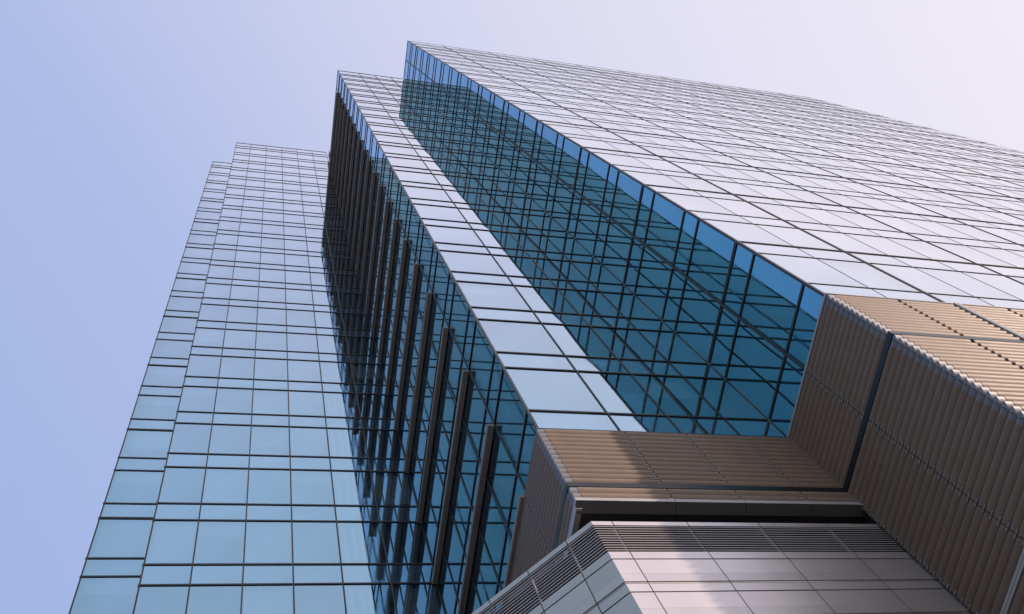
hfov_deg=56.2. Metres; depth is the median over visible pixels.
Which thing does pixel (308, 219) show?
window
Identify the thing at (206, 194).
window
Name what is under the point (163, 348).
window
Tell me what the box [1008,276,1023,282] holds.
window
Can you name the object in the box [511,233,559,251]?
window
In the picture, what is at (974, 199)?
window
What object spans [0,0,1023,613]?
sky
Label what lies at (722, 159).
window
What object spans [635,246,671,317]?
window
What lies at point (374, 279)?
window
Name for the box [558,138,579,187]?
window
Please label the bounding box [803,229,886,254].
window
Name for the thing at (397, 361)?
window
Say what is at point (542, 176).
window
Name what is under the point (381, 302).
window
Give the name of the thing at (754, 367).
window
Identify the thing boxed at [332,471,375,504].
window
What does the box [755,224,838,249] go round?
window
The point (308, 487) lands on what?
window
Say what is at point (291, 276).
window
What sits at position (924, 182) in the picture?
window
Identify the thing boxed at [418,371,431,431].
window
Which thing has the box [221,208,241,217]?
window
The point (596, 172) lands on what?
window
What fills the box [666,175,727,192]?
window
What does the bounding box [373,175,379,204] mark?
window
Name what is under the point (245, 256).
window
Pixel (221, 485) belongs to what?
window
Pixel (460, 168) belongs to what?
window
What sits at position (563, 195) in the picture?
window
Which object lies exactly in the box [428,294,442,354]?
window
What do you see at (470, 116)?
window
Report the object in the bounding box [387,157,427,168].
window
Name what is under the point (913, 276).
window
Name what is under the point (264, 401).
window
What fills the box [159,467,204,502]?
window
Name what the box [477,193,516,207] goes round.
window
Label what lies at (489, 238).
window
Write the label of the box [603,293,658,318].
window
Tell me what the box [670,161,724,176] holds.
window
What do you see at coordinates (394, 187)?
window
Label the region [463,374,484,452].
window
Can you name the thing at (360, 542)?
window
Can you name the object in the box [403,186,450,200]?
window
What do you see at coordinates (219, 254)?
window
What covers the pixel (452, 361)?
window
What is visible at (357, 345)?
window
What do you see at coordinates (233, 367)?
window
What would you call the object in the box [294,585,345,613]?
window
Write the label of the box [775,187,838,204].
window
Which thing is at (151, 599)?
window
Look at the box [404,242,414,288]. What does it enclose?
window
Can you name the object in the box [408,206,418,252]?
window
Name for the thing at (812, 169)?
window
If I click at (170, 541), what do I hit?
window
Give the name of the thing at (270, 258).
window
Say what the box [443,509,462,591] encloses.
window
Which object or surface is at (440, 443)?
window
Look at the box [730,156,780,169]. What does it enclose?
window
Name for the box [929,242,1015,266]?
window
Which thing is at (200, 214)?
window
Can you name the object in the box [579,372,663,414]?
window
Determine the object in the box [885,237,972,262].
window
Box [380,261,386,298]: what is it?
window
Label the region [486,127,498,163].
window
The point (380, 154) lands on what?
window
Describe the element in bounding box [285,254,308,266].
window
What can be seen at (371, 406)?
window
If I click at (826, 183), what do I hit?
window
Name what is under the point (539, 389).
window
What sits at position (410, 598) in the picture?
window
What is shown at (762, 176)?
window
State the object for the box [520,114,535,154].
window
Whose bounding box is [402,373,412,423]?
window
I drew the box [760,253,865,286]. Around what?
window
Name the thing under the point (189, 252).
window
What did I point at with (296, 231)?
window
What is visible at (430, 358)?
window
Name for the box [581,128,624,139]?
window
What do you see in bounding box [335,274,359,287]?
window
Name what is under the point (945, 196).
window
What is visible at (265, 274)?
window
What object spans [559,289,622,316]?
window
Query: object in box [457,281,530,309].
window
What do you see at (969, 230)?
window
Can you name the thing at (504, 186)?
window
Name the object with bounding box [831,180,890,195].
window
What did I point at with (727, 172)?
window
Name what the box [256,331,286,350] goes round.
window
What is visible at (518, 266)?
window
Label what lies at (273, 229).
window
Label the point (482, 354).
window
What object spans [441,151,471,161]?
window
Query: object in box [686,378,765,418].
window
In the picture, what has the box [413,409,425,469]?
window
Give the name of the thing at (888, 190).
window
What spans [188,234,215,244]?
window
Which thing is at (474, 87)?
window
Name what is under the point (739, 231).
window
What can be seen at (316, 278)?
window
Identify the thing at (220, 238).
window
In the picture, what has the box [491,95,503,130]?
window
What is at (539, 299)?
window
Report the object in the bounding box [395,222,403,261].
window
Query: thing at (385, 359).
window
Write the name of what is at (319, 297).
window
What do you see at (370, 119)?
window
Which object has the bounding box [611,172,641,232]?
window
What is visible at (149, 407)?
window
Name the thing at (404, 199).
window
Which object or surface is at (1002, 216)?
window
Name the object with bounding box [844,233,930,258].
window
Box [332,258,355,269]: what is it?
window
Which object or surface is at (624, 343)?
window
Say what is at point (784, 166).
window
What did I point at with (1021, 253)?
window
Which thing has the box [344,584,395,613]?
window
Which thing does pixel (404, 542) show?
window
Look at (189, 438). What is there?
window
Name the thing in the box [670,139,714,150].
window
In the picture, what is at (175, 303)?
window
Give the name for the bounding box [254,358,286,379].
window
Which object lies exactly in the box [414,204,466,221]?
window
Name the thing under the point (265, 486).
window
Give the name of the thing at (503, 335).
window
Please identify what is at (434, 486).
window
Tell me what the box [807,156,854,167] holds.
window
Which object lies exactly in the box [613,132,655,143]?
window
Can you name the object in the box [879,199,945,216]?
window
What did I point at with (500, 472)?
window
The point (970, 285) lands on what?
window
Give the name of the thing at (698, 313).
window
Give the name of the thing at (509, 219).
window
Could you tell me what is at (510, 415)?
window
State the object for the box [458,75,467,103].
window
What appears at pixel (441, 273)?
window
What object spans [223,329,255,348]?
window
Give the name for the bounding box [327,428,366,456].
window
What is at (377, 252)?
window
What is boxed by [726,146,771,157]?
window
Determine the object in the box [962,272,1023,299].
window
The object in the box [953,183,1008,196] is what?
window
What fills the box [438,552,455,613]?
window
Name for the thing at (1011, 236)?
window
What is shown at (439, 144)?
window
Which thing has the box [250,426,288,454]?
window
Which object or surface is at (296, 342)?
window
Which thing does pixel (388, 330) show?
window
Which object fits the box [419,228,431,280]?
window
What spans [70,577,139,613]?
window
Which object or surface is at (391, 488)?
window
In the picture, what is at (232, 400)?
window
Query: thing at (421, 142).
window
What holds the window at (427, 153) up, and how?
in the glass tower at (552, 384)
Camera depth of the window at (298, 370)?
49.76 m
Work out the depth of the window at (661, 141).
50.05 m
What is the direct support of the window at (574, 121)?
in the glass tower at (835, 292)
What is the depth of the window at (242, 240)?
70.93 m
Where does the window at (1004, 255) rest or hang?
in the glass tower at (835, 292)
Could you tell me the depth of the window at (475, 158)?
60.52 m
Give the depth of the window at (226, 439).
41.54 m
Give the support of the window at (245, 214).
in the glass tower at (259, 466)
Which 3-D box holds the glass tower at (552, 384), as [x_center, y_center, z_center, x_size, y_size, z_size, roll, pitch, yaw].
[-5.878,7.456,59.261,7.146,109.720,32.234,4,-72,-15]
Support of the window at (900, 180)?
in the glass tower at (835, 292)
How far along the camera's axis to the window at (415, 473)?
39.65 m
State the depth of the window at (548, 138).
48.74 m
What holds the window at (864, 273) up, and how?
in the glass tower at (835, 292)
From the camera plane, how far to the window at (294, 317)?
57.10 m
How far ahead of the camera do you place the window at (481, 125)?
64.06 m
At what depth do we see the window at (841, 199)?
39.96 m
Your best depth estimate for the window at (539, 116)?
52.48 m
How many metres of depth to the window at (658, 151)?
46.05 m
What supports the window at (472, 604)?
in the glass tower at (552, 384)
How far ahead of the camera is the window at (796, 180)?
43.59 m
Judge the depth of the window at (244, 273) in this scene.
63.57 m
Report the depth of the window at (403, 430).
43.34 m
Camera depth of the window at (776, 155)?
51.80 m
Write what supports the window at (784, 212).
in the glass tower at (835, 292)
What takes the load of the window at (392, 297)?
in the glass tower at (552, 384)
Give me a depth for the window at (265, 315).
56.67 m
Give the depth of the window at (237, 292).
59.90 m
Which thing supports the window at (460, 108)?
in the glass tower at (835, 292)
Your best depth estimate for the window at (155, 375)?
52.30 m
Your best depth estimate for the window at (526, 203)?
49.49 m
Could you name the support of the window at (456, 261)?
in the glass tower at (552, 384)
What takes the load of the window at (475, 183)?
in the glass tower at (552, 384)
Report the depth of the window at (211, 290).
59.48 m
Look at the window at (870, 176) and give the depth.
49.07 m
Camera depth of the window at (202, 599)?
31.12 m
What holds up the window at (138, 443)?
in the glass tower at (259, 466)
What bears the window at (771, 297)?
in the glass tower at (835, 292)
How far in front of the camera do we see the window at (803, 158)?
52.24 m
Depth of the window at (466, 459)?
30.80 m
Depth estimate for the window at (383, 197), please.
56.16 m
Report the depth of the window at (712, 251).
30.39 m
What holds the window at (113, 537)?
in the glass tower at (259, 466)
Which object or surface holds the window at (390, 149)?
in the glass tower at (552, 384)
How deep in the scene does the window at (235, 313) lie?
56.23 m
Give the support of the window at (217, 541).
in the glass tower at (259, 466)
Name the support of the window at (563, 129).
in the glass tower at (835, 292)
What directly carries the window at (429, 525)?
in the glass tower at (552, 384)
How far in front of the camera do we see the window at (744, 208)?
34.49 m
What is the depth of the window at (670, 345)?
31.11 m
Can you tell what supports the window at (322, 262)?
in the glass tower at (259, 466)
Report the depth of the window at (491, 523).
27.11 m
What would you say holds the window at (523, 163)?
in the glass tower at (835, 292)
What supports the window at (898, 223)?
in the glass tower at (835, 292)
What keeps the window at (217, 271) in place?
in the glass tower at (259, 466)
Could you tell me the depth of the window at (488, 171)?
56.84 m
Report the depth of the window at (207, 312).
55.81 m
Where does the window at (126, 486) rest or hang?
in the glass tower at (259, 466)
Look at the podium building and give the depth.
18.94 m
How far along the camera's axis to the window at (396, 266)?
49.23 m
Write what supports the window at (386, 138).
in the glass tower at (552, 384)
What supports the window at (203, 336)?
in the glass tower at (259, 466)
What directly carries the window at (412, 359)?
in the glass tower at (552, 384)
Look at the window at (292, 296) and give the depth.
60.78 m
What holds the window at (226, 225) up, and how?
in the glass tower at (259, 466)
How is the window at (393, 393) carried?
in the glass tower at (552, 384)
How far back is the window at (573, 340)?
30.27 m
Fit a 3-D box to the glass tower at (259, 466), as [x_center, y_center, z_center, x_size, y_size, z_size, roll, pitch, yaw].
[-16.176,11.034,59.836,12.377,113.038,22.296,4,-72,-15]
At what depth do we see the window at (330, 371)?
50.19 m
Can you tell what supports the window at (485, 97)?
in the glass tower at (835, 292)
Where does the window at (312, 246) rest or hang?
in the glass tower at (259, 466)
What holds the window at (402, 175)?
in the glass tower at (552, 384)
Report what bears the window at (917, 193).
in the glass tower at (835, 292)
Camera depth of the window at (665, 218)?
34.04 m
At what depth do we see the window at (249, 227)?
74.60 m
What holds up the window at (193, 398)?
in the glass tower at (259, 466)
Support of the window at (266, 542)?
in the glass tower at (259, 466)
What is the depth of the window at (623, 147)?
45.59 m
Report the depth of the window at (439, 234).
40.80 m
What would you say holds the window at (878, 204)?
in the glass tower at (835, 292)
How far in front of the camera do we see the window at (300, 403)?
46.09 m
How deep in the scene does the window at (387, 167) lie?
55.52 m
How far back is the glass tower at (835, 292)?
31.79 m
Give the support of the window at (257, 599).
in the glass tower at (259, 466)
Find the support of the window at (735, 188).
in the glass tower at (835, 292)
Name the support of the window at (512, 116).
in the glass tower at (835, 292)
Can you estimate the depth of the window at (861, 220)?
35.80 m
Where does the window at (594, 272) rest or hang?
in the glass tower at (552, 384)
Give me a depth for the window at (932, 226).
36.68 m
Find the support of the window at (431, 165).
in the glass tower at (552, 384)
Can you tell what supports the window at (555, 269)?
in the glass tower at (552, 384)
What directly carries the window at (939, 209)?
in the glass tower at (835, 292)
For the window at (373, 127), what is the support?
in the glass tower at (552, 384)
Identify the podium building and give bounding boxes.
[472,521,972,613]
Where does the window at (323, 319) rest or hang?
in the glass tower at (259, 466)
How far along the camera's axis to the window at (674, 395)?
27.03 m
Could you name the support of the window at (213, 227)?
in the glass tower at (259, 466)
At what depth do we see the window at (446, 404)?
34.48 m
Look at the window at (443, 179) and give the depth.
52.33 m
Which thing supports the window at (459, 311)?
in the glass tower at (552, 384)
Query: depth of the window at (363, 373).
50.63 m
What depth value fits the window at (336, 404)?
46.53 m
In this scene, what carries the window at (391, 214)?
in the glass tower at (552, 384)
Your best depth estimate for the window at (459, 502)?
31.31 m
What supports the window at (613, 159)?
in the glass tower at (835, 292)
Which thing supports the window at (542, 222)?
in the glass tower at (552, 384)
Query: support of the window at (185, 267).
in the glass tower at (259, 466)
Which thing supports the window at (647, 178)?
in the glass tower at (835, 292)
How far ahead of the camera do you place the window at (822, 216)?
35.36 m
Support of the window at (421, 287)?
in the glass tower at (552, 384)
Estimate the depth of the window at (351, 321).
57.98 m
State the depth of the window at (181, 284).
66.99 m
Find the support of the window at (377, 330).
in the glass tower at (552, 384)
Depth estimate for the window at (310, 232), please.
75.90 m
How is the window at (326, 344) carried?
in the glass tower at (259, 466)
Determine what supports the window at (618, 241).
in the glass tower at (835, 292)
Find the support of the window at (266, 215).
in the glass tower at (259, 466)
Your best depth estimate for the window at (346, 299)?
61.65 m
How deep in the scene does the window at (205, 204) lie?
88.99 m
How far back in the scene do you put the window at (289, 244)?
71.78 m
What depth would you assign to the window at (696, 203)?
34.02 m
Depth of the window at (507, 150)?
56.70 m
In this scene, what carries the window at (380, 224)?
in the glass tower at (552, 384)
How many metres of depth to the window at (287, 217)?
79.16 m
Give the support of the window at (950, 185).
in the glass tower at (835, 292)
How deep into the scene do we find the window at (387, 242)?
52.97 m
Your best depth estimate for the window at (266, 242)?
71.35 m
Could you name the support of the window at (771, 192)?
in the glass tower at (835, 292)
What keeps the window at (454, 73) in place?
in the glass tower at (835, 292)
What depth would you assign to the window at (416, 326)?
41.85 m
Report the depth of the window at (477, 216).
44.99 m
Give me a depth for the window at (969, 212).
41.72 m
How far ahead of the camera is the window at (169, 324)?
59.64 m
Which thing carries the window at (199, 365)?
in the glass tower at (259, 466)
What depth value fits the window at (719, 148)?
50.94 m
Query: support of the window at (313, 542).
in the glass tower at (259, 466)
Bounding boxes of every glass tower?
[68,142,445,613]
[328,70,864,613]
[403,40,1023,613]
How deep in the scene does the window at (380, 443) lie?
43.28 m
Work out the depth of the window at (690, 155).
46.47 m
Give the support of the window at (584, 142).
in the glass tower at (835, 292)
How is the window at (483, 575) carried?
in the glass tower at (552, 384)
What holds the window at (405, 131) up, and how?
in the glass tower at (552, 384)
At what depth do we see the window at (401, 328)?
46.02 m
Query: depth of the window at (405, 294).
45.51 m
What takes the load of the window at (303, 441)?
in the glass tower at (259, 466)
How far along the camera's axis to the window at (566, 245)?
42.15 m
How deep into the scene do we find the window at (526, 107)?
56.05 m
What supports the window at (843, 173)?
in the glass tower at (835, 292)
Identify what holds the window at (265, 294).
in the glass tower at (259, 466)
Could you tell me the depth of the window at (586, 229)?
42.00 m
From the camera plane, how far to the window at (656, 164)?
41.86 m
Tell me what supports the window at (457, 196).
in the glass tower at (552, 384)
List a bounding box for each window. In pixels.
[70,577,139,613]
[88,519,151,556]
[106,471,162,502]
[120,430,172,457]
[132,395,179,418]
[134,586,188,613]
[143,365,186,386]
[145,521,197,562]
[152,339,191,357]
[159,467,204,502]
[160,317,196,332]
[167,296,201,310]
[170,423,210,452]
[173,278,205,291]
[178,262,208,274]
[179,386,216,411]
[183,247,212,258]
[186,355,220,376]
[187,585,241,613]
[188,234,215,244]
[192,222,217,231]
[193,328,224,346]
[194,521,244,562]
[195,211,220,219]
[199,201,222,208]
[199,304,227,320]
[202,191,224,198]
[202,468,247,502]
[203,283,230,298]
[208,265,233,278]
[209,425,250,453]
[212,248,235,260]
[215,234,237,244]
[215,388,252,412]
[218,220,239,230]
[219,357,253,378]
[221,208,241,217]
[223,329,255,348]
[227,306,256,322]
[230,285,257,299]
[233,267,258,280]
[235,250,259,262]
[238,236,260,246]
[239,222,261,232]
[241,210,262,219]
[242,585,292,613]
[244,521,291,562]
[248,469,290,503]
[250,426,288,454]
[252,389,287,414]
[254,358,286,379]
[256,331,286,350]
[257,308,285,324]
[258,287,284,301]
[260,269,284,281]
[261,238,283,248]
[261,252,283,264]
[262,224,283,234]
[263,212,282,221]
[284,214,303,222]
[284,226,305,235]
[285,239,306,250]
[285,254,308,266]
[285,271,310,283]
[286,289,312,303]
[287,310,314,326]
[287,333,317,351]
[288,360,320,381]
[289,391,324,415]
[290,427,328,455]
[291,470,333,503]
[293,522,339,562]
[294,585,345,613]
[304,216,324,224]
[306,228,326,237]
[307,241,329,252]
[309,256,332,267]
[310,272,335,285]
[312,291,339,305]
[315,311,343,327]
[317,335,348,353]
[320,362,353,382]
[323,392,359,416]
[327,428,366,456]
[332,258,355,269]
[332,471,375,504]
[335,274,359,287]
[337,522,386,562]
[339,293,364,307]
[342,313,370,329]
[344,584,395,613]
[347,337,377,354]
[352,363,384,384]
[357,394,393,418]
[364,116,395,124]
[364,430,404,458]
[369,125,402,133]
[371,268,376,300]
[372,472,416,505]
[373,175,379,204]
[374,134,409,143]
[374,242,379,274]
[374,318,380,350]
[376,147,382,178]
[377,215,382,247]
[377,290,383,325]
[380,145,418,155]
[380,187,386,219]
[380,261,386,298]
[381,343,388,379]
[381,523,430,562]
[383,158,389,193]
[383,232,390,269]
[384,312,391,353]
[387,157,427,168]
[387,204,394,239]
[388,284,395,324]
[389,372,397,414]
[390,172,397,210]
[391,252,399,293]
[392,341,401,387]
[393,584,443,613]
[395,170,438,183]
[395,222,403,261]
[396,309,405,354]
[398,188,407,229]
[398,406,408,453]
[400,128,426,136]
[400,276,409,322]
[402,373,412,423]
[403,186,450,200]
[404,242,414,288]
[406,337,417,390]
[407,138,434,146]
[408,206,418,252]
[409,446,420,502]
[410,301,422,353]
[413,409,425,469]
[414,148,445,158]
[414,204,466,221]
[415,267,426,317]
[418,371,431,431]
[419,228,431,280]
[422,492,436,558]
[423,160,456,171]
[423,333,436,392]
[425,225,483,245]
[427,455,442,523]
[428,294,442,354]
[432,141,460,149]
[432,413,448,481]
[433,174,469,186]
[433,254,447,312]
[438,373,454,439]
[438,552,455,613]
[440,251,504,274]
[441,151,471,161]
[443,331,460,397]
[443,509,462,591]
[445,190,484,204]
[449,284,467,352]
[450,69,457,96]
[450,464,469,546]
[452,164,484,174]
[455,102,463,131]
[456,420,476,500]
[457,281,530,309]
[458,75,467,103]
[458,208,501,224]
[463,177,499,189]
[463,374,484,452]
[464,110,473,140]
[465,578,479,613]
[467,154,493,163]
[468,81,477,111]
[469,322,492,402]
[471,529,496,613]
[475,117,485,150]
[475,230,522,248]
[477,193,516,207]
[478,166,508,177]
[479,88,490,120]
[479,320,563,354]
[479,479,505,576]
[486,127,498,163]
[487,427,514,523]
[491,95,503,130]
[492,180,525,193]
[492,211,536,227]
[493,255,546,277]
[495,371,524,467]
[500,138,513,177]
[505,104,518,141]
[506,368,604,411]
[508,196,542,209]
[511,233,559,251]
[512,103,550,112]
[515,150,530,190]
[516,286,576,312]
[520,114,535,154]
[526,215,564,230]
[529,113,570,123]
[532,163,549,209]
[533,259,587,280]
[538,125,556,170]
[543,324,615,357]
[547,124,594,136]
[547,236,590,254]
[551,180,572,230]
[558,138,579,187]
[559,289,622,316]
[561,117,599,126]
[568,137,619,150]
[572,262,621,283]
[575,198,599,253]
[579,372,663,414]
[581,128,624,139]
[582,153,607,208]
[592,327,664,359]
[593,152,652,168]
[602,220,631,283]
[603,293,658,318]
[605,141,653,154]
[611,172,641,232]
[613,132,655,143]
[623,170,688,188]
[633,375,720,416]
[634,157,688,172]
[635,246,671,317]
[639,330,705,362]
[641,146,686,158]
[642,136,686,147]
[645,194,682,263]
[659,192,735,214]
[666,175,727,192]
[669,149,717,161]
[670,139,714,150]
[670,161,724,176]
[675,279,719,360]
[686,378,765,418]
[687,221,733,300]
[700,143,744,154]
[701,153,748,165]
[702,165,758,180]
[704,219,791,245]
[706,197,778,218]
[707,180,765,196]
[725,321,783,418]
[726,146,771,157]
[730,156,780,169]
[736,169,790,183]
[740,255,801,349]
[742,184,802,200]
[751,202,819,222]
[753,149,801,161]
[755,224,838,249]
[760,160,809,172]
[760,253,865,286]
[770,173,824,187]
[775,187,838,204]
[782,153,827,164]
[788,163,840,176]
[788,206,861,227]
[799,176,857,191]
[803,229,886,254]
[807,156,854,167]
[811,191,875,208]
[819,167,868,179]
[819,259,920,291]
[826,210,901,231]
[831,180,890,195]
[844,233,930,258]
[845,170,898,183]
[845,195,910,212]
[861,183,920,198]
[865,214,940,235]
[870,263,971,295]
[875,174,926,186]
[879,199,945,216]
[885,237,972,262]
[891,187,952,202]
[900,218,978,239]
[902,177,953,189]
[913,203,976,219]
[914,267,1020,299]
[920,190,980,205]
[927,180,979,192]
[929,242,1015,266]
[937,222,1013,242]
[943,206,1010,223]
[951,194,1012,209]
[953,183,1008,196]
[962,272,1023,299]
[968,246,1023,267]
[974,226,1023,243]
[976,210,1023,224]
[1005,249,1023,256]
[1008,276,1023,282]

